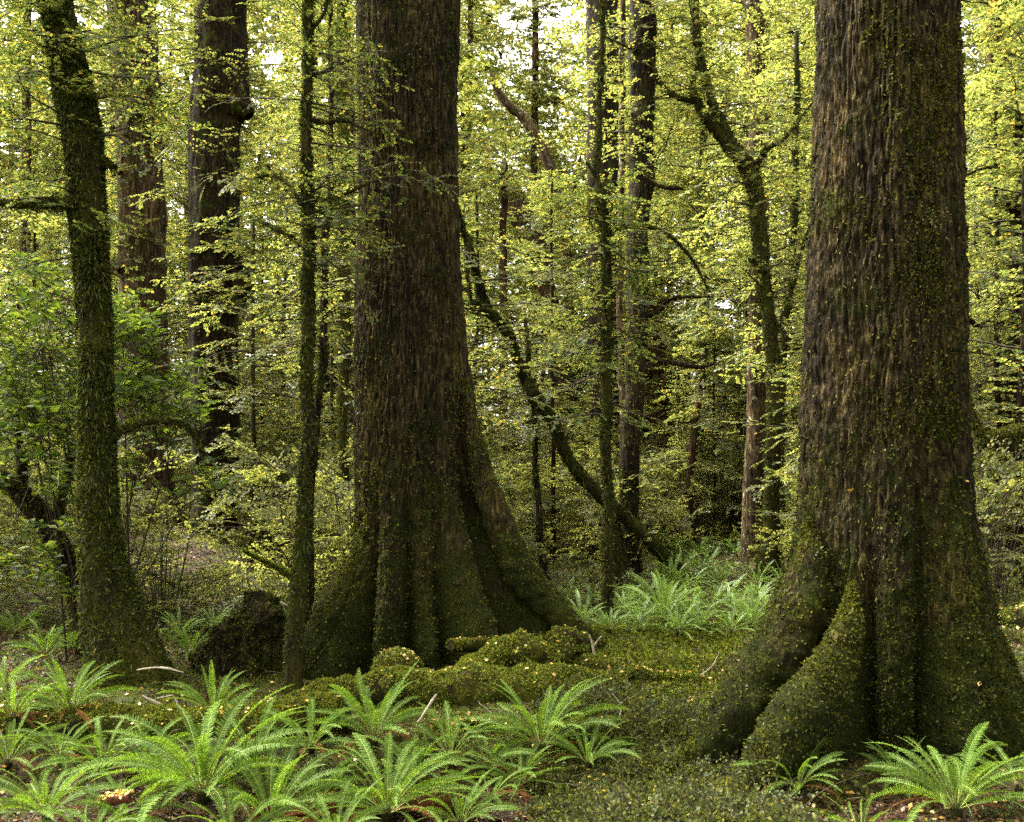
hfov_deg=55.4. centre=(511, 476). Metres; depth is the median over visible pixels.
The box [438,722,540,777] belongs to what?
crown fern
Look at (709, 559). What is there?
crown fern
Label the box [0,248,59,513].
beech sapling
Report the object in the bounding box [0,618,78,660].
crown fern
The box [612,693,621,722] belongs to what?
dead branch
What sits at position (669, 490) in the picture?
understory shrub
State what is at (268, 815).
crown fern
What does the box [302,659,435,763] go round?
crown fern
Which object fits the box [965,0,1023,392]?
background beech
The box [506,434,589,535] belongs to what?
understory shrub
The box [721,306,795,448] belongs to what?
beech sapling
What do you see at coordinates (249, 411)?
beech sapling
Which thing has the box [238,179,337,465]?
beech sapling
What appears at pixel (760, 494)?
understory shrub
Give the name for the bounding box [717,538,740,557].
crown fern
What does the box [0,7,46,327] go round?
background beech
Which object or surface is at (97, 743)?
crown fern
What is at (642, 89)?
tall beech
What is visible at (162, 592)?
understory shrub
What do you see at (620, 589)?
crown fern
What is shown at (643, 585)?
crown fern
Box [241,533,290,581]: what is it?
dead branch
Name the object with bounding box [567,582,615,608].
crown fern
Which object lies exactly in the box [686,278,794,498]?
beech sapling
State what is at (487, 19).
background beech
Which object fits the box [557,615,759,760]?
bank moss
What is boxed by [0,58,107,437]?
background beech
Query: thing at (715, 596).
crown fern
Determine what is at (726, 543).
crown fern
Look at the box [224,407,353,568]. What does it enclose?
understory shrub
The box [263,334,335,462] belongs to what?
beech sapling
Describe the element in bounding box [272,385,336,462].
beech sapling
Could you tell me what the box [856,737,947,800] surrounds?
crown fern
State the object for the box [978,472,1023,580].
understory shrub
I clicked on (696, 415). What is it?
thin beech
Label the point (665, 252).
background beech
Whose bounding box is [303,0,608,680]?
giant beech
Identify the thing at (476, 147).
background beech
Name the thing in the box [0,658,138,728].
crown fern
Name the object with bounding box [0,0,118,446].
background beech
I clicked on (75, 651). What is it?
crown fern
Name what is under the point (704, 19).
background beech
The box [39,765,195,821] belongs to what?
crown fern
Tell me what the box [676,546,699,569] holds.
crown fern
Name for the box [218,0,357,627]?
thin beech
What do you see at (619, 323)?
thin beech
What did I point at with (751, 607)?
crown fern
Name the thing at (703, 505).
understory shrub
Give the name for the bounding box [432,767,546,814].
crown fern
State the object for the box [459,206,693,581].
leaning snag
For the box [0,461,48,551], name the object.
understory shrub
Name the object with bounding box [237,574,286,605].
dead branch
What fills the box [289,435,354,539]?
understory shrub
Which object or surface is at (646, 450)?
understory shrub
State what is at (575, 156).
background beech
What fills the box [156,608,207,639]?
crown fern
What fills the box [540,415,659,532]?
understory shrub
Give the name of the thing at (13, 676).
crown fern
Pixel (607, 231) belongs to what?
pole beech
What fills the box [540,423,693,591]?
understory shrub
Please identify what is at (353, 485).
understory shrub
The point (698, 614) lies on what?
crown fern
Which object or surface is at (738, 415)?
thin beech
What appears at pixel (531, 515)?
understory shrub
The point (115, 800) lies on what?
rotten stick
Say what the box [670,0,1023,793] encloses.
giant beech
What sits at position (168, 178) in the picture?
background beech
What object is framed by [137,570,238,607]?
dead branch
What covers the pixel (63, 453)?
understory shrub
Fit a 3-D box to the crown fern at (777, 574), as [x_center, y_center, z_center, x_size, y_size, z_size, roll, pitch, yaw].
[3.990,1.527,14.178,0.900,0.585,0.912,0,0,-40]
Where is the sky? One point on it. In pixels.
(565, 11)
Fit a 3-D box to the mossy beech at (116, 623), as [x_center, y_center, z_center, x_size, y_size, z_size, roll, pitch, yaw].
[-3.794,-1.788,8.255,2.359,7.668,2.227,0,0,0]
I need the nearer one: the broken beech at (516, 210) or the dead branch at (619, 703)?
the dead branch at (619, 703)
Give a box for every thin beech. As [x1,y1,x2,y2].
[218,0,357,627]
[252,0,357,555]
[459,135,563,468]
[481,305,591,580]
[551,0,690,417]
[653,282,747,552]
[702,306,777,535]
[712,31,814,570]
[965,63,1023,573]
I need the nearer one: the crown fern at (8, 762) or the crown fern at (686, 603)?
the crown fern at (8, 762)
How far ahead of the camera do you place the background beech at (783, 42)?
35.57 m
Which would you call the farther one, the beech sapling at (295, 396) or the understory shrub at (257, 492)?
the beech sapling at (295, 396)
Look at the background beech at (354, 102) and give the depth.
39.15 m
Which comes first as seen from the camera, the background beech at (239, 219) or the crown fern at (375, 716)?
the crown fern at (375, 716)
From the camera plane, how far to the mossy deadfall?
11.95 m
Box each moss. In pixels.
[0,549,1023,821]
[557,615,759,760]
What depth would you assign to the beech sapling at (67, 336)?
27.09 m
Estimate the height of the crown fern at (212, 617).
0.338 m
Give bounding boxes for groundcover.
[0,515,1023,821]
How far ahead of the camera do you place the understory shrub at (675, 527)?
23.19 m
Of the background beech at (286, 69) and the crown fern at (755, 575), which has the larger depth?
the background beech at (286, 69)
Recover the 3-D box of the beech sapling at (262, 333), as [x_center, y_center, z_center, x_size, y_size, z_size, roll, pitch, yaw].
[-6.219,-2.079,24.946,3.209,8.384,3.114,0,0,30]
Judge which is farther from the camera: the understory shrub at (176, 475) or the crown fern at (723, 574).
the understory shrub at (176, 475)
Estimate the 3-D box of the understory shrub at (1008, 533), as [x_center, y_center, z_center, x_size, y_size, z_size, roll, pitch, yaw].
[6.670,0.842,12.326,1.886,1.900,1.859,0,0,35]
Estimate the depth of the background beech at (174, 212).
32.00 m
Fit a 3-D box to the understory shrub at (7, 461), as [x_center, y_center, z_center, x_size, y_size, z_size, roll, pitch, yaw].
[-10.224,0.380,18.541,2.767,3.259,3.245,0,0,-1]
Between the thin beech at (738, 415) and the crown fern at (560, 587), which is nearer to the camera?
the crown fern at (560, 587)
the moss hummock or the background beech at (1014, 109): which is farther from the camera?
the background beech at (1014, 109)
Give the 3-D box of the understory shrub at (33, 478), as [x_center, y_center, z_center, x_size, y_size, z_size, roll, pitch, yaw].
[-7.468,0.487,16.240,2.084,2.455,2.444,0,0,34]
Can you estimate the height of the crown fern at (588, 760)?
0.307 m
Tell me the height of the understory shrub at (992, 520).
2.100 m
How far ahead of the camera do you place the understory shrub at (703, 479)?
26.34 m
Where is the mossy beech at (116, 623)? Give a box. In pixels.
[0,0,211,691]
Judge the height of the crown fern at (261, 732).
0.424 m
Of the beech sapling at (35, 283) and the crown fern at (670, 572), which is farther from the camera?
the beech sapling at (35, 283)
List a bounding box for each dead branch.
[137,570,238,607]
[137,667,182,672]
[141,694,178,705]
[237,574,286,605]
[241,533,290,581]
[417,694,436,722]
[589,634,601,653]
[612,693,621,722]
[700,652,719,675]
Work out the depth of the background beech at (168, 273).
41.90 m
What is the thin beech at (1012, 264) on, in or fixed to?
on the ground
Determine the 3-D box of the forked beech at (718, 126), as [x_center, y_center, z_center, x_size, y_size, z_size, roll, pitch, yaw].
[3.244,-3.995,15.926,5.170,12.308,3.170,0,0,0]
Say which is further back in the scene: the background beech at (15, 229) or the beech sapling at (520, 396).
the background beech at (15, 229)
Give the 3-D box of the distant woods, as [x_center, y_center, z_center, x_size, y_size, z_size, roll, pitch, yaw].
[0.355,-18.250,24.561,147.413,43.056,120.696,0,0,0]
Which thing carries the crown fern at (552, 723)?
on the ground
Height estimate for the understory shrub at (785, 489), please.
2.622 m
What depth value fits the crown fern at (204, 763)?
5.95 m
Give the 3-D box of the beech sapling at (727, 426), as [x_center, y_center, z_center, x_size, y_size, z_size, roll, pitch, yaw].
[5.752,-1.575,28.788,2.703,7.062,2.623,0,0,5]
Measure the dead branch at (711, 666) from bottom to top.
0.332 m
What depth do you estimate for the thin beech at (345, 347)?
14.93 m
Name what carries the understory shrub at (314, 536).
on the ground
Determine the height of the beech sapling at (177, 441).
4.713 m
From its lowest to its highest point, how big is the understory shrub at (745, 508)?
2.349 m
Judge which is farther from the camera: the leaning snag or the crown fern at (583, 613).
the leaning snag
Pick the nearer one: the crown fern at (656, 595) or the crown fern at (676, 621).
the crown fern at (676, 621)
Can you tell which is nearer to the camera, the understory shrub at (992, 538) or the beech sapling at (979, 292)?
the understory shrub at (992, 538)
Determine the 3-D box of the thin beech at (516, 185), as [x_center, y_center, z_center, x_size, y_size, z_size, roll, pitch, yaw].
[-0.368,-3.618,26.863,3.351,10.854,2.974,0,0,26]
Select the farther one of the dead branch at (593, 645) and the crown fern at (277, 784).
the dead branch at (593, 645)
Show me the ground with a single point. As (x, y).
(334, 762)
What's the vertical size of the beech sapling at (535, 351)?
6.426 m
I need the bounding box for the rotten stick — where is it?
[98,794,131,807]
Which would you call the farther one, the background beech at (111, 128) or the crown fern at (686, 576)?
the background beech at (111, 128)
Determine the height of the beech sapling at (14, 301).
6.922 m
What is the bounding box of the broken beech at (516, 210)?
[490,156,588,445]
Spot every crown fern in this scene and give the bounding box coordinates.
[0,605,48,636]
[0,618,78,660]
[0,654,50,692]
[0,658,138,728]
[0,677,63,727]
[0,709,68,773]
[0,715,107,778]
[0,761,125,821]
[26,795,166,821]
[32,714,165,785]
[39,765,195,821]
[44,632,78,657]
[64,684,317,821]
[86,718,197,772]
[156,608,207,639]
[156,659,255,711]
[159,622,207,661]
[172,786,310,821]
[185,696,315,783]
[188,604,232,627]
[191,734,365,821]
[204,609,229,637]
[251,696,369,755]
[255,756,370,820]
[273,775,401,821]
[286,732,490,821]
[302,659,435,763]
[360,731,470,784]
[393,700,507,765]
[404,767,520,821]
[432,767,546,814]
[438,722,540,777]
[456,673,629,758]
[467,734,565,805]
[540,720,639,768]
[555,577,592,602]
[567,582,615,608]
[569,588,615,623]
[585,605,638,633]
[590,585,651,616]
[609,597,669,631]
[610,569,719,623]
[615,581,661,613]
[621,576,690,605]
[626,573,668,603]
[636,547,713,591]
[646,600,709,639]
[650,587,714,619]
[660,532,696,554]
[665,598,728,633]
[666,565,716,589]
[672,535,716,555]
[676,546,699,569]
[676,546,737,578]
[688,579,741,614]
[697,562,751,589]
[700,573,759,603]
[708,601,758,635]
[709,531,739,549]
[711,580,771,628]
[714,586,759,618]
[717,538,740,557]
[730,575,777,601]
[730,737,846,798]
[737,560,780,586]
[748,589,767,609]
[757,562,781,589]
[801,794,905,821]
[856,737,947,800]
[865,721,1023,821]
[952,732,1023,795]
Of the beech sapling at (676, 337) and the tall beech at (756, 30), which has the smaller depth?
the tall beech at (756, 30)
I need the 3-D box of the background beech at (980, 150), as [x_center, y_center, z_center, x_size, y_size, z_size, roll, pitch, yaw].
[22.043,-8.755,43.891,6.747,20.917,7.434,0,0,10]
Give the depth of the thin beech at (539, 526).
14.46 m
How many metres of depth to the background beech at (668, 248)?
40.94 m
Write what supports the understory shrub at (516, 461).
on the ground
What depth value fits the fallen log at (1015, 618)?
9.41 m
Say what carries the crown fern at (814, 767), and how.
on the ground
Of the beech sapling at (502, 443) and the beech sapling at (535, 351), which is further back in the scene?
the beech sapling at (535, 351)
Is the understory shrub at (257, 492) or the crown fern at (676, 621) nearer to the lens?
the crown fern at (676, 621)
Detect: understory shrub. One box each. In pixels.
[0,397,162,597]
[0,419,32,568]
[0,431,36,552]
[0,431,67,567]
[0,434,77,564]
[0,442,73,613]
[0,447,196,612]
[0,449,125,574]
[0,459,29,578]
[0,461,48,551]
[0,493,40,629]
[6,435,151,527]
[30,430,121,500]
[118,439,190,523]
[120,439,190,474]
[120,477,256,630]
[142,444,190,523]
[166,435,266,524]
[173,462,190,526]
[180,415,317,537]
[185,447,282,523]
[186,422,354,565]
[190,413,300,512]
[197,433,354,609]
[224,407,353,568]
[239,428,290,526]
[265,477,354,589]
[274,440,354,609]
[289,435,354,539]
[296,451,354,568]
[298,444,353,536]
[327,469,546,556]
[483,425,521,533]
[485,429,548,529]
[488,446,550,542]
[493,432,597,545]
[498,460,599,565]
[500,480,534,552]
[502,444,591,553]
[504,492,557,558]
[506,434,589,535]
[511,457,593,553]
[520,437,662,563]
[531,451,617,558]
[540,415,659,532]
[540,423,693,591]
[570,473,667,547]
[571,424,671,528]
[583,449,690,554]
[614,435,660,528]
[618,422,687,520]
[639,423,745,554]
[639,467,721,549]
[647,444,711,533]
[658,456,741,543]
[668,445,730,533]
[675,437,797,549]
[694,430,793,541]
[694,464,786,538]
[729,457,794,558]
[743,444,798,561]
[747,472,797,585]
[758,453,797,584]
[758,475,795,554]
[772,518,795,579]
[972,415,1023,607]
[973,425,995,534]
[973,450,1015,548]
[974,470,1023,597]
[977,473,1023,575]
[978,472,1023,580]
[980,471,1023,598]
[983,509,1007,558]
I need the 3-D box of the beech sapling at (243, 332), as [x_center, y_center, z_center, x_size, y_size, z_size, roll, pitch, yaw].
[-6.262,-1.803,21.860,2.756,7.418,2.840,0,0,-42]
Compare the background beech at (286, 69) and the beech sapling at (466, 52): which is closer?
the beech sapling at (466, 52)
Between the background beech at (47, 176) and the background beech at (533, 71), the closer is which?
the background beech at (47, 176)
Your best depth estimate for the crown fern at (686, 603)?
9.37 m
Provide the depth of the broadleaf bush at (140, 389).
9.41 m
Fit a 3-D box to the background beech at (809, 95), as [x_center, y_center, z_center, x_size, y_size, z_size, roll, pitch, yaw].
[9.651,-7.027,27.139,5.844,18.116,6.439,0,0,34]
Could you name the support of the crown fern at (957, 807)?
on the ground
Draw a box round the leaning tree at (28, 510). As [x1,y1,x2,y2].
[0,428,80,653]
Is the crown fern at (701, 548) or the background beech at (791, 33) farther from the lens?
the background beech at (791, 33)
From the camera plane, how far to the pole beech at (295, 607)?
7.96 m
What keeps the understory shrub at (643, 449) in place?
on the ground
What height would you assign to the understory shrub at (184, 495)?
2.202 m
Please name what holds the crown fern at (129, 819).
on the ground
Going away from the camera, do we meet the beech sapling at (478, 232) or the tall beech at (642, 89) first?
the tall beech at (642, 89)
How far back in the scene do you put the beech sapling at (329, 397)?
31.10 m
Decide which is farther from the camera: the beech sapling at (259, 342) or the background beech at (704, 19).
the background beech at (704, 19)
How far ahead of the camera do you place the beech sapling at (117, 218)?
20.79 m
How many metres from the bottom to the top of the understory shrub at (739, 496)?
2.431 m
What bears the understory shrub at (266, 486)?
on the ground
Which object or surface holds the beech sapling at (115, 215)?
on the ground
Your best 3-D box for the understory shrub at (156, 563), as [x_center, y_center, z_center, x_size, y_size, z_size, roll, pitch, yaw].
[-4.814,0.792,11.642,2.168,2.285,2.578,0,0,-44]
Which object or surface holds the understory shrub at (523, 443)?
on the ground
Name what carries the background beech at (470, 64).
on the ground
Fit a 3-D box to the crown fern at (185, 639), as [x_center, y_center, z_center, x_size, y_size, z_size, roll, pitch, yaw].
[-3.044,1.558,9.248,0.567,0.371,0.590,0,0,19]
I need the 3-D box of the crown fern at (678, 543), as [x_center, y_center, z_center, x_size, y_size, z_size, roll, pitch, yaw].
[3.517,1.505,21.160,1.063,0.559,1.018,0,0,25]
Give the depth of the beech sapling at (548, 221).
18.43 m
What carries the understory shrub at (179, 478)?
on the ground
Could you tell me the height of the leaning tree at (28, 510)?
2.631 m
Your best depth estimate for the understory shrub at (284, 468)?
15.66 m
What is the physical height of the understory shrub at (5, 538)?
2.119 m
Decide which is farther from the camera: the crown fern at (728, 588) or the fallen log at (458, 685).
the crown fern at (728, 588)
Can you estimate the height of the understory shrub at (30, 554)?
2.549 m
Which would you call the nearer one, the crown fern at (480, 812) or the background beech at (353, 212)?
the crown fern at (480, 812)
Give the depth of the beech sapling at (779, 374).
14.51 m
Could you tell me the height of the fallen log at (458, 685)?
0.533 m
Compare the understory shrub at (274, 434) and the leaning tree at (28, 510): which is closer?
the leaning tree at (28, 510)
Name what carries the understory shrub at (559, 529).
on the ground
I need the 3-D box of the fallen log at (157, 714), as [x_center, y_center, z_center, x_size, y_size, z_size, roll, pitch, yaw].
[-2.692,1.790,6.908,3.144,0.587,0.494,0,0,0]
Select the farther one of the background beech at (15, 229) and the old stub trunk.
the background beech at (15, 229)
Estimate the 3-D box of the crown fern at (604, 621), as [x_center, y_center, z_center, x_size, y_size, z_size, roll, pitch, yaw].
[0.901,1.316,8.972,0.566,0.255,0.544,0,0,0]
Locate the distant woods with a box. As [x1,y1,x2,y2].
[0,0,1022,533]
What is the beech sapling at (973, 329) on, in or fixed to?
on the ground
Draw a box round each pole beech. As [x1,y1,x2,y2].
[204,0,469,695]
[512,0,738,617]
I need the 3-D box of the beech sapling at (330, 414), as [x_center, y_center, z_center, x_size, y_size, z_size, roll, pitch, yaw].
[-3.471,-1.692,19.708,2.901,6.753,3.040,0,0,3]
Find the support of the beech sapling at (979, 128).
on the ground
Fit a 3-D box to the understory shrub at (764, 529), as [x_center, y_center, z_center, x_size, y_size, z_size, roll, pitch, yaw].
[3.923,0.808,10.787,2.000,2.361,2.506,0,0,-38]
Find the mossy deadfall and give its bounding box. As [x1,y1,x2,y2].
[969,373,1023,459]
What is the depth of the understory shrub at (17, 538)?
13.33 m
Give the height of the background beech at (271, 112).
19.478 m
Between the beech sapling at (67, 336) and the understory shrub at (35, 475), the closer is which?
the understory shrub at (35, 475)
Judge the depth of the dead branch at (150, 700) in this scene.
7.47 m
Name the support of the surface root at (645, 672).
on the ground
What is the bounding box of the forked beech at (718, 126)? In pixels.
[554,0,812,586]
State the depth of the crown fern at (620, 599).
12.22 m
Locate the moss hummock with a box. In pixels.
[372,646,423,668]
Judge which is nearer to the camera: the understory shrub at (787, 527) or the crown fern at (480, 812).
the crown fern at (480, 812)
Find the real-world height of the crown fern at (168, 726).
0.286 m
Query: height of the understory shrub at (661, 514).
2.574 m
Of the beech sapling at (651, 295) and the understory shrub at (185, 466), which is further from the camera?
the beech sapling at (651, 295)
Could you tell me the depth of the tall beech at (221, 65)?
16.66 m
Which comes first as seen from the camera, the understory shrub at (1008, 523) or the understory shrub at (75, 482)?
the understory shrub at (1008, 523)
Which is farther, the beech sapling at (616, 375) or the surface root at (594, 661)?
the beech sapling at (616, 375)
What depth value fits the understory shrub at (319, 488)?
11.82 m
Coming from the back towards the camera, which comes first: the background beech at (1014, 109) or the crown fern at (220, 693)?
the background beech at (1014, 109)
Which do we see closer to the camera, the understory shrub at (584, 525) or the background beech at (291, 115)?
the understory shrub at (584, 525)
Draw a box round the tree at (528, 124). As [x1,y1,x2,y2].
[489,73,624,449]
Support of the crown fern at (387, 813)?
on the ground
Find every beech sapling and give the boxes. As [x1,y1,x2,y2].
[0,2,65,405]
[0,171,77,467]
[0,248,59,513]
[0,265,71,542]
[0,287,54,436]
[3,231,68,445]
[46,200,188,452]
[46,253,78,448]
[53,170,188,472]
[135,216,299,477]
[161,134,354,561]
[170,255,285,472]
[172,431,190,467]
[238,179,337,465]
[238,233,315,475]
[239,376,270,442]
[240,365,274,428]
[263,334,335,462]
[271,228,355,476]
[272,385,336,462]
[298,355,337,443]
[325,373,353,470]
[335,41,567,477]
[337,401,503,484]
[347,268,510,444]
[460,195,534,475]
[465,303,517,470]
[466,323,508,449]
[481,168,625,566]
[489,297,585,511]
[506,233,587,464]
[512,322,550,461]
[550,343,619,460]
[564,238,675,488]
[567,401,618,485]
[618,291,679,421]
[619,253,695,526]
[643,315,786,551]
[665,308,724,448]
[669,305,743,460]
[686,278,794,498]
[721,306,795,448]
[723,251,806,540]
[729,211,807,524]
[751,356,801,523]
[762,376,976,518]
[790,245,1005,386]
[963,0,1023,599]
[964,63,1023,574]
[964,81,1015,478]
[966,214,1004,474]
[968,164,1021,506]
[983,329,1007,429]
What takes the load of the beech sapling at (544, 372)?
on the ground
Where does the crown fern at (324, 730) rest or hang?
on the ground
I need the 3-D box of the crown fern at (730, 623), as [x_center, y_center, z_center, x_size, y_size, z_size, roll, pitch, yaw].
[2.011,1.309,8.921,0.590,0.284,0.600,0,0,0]
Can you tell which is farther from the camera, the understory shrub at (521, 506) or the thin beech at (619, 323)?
the understory shrub at (521, 506)
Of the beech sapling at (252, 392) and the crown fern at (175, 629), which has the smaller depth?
the crown fern at (175, 629)
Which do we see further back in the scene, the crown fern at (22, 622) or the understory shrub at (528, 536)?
the understory shrub at (528, 536)
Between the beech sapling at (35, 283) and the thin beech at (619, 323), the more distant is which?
the beech sapling at (35, 283)
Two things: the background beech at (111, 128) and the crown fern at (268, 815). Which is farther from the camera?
the background beech at (111, 128)
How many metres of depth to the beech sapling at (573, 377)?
29.06 m
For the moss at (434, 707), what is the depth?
6.78 m
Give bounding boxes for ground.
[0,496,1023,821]
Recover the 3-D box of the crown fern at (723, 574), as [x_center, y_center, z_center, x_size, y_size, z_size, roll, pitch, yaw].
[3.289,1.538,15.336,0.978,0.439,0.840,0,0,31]
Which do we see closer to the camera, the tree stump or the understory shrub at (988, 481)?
the tree stump
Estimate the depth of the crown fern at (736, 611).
9.41 m
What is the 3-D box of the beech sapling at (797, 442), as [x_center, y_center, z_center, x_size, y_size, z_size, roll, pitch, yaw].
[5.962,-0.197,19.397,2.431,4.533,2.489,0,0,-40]
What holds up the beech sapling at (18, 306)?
on the ground
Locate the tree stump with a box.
[186,589,286,681]
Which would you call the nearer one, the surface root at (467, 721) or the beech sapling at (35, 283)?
the surface root at (467, 721)
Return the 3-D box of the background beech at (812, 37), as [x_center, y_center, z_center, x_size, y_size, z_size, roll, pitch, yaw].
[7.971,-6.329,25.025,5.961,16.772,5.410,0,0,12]
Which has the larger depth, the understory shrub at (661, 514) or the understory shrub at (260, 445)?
the understory shrub at (661, 514)
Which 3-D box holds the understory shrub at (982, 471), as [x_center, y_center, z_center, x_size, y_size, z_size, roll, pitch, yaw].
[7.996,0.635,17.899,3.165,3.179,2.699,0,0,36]
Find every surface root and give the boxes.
[430,715,600,737]
[578,652,699,696]
[629,665,721,684]
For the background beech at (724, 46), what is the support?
on the ground
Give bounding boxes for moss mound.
[445,625,597,668]
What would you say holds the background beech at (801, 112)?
on the ground
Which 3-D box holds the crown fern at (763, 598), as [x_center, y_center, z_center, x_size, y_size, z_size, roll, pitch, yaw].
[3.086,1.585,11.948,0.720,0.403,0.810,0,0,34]
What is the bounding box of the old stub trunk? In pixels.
[587,220,696,530]
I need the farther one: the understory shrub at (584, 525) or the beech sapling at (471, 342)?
the beech sapling at (471, 342)
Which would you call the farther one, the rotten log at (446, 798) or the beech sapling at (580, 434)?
the beech sapling at (580, 434)
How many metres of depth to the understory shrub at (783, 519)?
14.40 m
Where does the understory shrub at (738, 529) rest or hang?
on the ground
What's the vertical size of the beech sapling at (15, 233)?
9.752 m
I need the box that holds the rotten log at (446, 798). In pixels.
[251,788,462,821]
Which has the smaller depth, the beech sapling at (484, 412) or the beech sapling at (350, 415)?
the beech sapling at (484, 412)
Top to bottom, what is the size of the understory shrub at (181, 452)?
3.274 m
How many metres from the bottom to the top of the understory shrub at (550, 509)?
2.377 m
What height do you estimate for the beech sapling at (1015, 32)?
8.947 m
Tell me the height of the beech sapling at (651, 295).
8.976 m
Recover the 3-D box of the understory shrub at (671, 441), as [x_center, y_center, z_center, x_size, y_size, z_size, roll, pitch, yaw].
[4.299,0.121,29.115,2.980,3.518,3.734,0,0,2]
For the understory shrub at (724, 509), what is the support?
on the ground
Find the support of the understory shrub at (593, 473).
on the ground
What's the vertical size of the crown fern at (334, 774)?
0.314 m
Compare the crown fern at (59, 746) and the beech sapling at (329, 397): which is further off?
the beech sapling at (329, 397)
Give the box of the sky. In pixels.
[0,0,1023,462]
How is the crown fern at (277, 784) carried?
on the ground
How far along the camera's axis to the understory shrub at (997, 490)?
10.58 m
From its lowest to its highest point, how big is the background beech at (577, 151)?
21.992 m
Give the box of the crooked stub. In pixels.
[600,508,638,589]
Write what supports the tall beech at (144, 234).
on the ground
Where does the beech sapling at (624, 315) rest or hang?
on the ground
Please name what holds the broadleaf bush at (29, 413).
on the ground
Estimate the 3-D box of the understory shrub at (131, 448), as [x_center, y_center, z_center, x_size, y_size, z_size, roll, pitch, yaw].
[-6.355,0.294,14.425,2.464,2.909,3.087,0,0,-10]
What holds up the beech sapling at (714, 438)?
on the ground
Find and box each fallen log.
[0,689,351,744]
[277,659,628,708]
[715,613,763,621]
[998,603,1023,629]
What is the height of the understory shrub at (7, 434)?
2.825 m
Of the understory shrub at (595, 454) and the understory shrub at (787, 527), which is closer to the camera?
the understory shrub at (787, 527)
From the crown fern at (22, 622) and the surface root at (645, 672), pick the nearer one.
the surface root at (645, 672)
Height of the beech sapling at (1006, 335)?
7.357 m
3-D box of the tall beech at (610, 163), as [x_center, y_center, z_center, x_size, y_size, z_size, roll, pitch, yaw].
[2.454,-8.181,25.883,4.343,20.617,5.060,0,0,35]
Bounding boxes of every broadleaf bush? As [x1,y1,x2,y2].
[0,250,136,662]
[66,288,242,586]
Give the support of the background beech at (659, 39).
on the ground
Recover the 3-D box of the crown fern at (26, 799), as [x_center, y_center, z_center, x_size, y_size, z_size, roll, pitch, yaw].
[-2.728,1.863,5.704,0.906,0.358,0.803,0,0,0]
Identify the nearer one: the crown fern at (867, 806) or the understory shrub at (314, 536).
the crown fern at (867, 806)
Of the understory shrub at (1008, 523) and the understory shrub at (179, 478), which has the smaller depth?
the understory shrub at (1008, 523)
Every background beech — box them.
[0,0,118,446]
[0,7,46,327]
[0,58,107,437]
[0,73,117,448]
[32,0,181,442]
[55,79,188,452]
[68,140,182,355]
[74,0,319,459]
[158,35,269,446]
[165,78,291,417]
[239,0,357,442]
[241,40,339,430]
[241,89,298,428]
[242,0,468,455]
[254,0,357,448]
[319,4,357,355]
[457,0,496,356]
[457,0,535,438]
[457,48,531,420]
[479,0,587,452]
[541,0,747,474]
[554,145,628,407]
[557,0,681,437]
[584,47,720,427]
[617,0,799,529]
[624,2,744,437]
[625,0,770,458]
[705,0,816,456]
[725,6,813,426]
[734,0,814,443]
[744,1,978,396]
[777,42,814,348]
[961,0,1023,458]
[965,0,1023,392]
[968,14,1023,337]
[968,55,1022,386]
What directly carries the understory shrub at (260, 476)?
on the ground
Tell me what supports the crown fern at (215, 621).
on the ground
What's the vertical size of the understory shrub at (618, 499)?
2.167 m
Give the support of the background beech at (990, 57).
on the ground
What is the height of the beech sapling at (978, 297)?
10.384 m
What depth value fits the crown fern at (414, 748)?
6.35 m
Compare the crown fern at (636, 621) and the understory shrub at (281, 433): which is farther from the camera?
the understory shrub at (281, 433)
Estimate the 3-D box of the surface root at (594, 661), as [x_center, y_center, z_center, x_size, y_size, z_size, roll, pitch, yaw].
[1.132,1.721,7.969,1.291,0.459,0.213,0,0,32]
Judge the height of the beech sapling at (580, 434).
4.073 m
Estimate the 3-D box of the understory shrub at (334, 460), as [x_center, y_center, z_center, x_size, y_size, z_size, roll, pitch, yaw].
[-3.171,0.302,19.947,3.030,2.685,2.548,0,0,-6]
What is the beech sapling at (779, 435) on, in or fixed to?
on the ground
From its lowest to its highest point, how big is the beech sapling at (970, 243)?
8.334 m
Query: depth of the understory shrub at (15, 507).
16.41 m
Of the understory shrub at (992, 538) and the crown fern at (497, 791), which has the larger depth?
the understory shrub at (992, 538)
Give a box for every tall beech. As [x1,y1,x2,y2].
[1,0,250,534]
[109,0,315,541]
[514,0,677,538]
[541,0,779,587]
[650,0,816,561]
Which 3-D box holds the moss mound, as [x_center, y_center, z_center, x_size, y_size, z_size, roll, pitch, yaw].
[0.135,1.536,8.253,1.512,0.548,0.465,0,0,-39]
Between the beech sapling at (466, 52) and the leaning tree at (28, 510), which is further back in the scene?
the beech sapling at (466, 52)
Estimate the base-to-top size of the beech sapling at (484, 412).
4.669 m
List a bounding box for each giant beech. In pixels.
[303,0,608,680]
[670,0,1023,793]
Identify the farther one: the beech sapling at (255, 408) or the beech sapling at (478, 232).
the beech sapling at (255, 408)
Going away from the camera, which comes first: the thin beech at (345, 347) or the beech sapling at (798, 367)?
the thin beech at (345, 347)
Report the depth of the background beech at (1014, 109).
35.38 m
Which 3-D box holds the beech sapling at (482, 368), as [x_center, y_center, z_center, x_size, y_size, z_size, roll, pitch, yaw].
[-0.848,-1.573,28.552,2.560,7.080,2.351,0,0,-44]
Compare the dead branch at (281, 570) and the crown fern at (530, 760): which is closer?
the crown fern at (530, 760)
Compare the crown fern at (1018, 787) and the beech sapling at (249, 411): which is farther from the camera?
the beech sapling at (249, 411)
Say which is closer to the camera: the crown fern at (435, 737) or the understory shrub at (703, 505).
the crown fern at (435, 737)

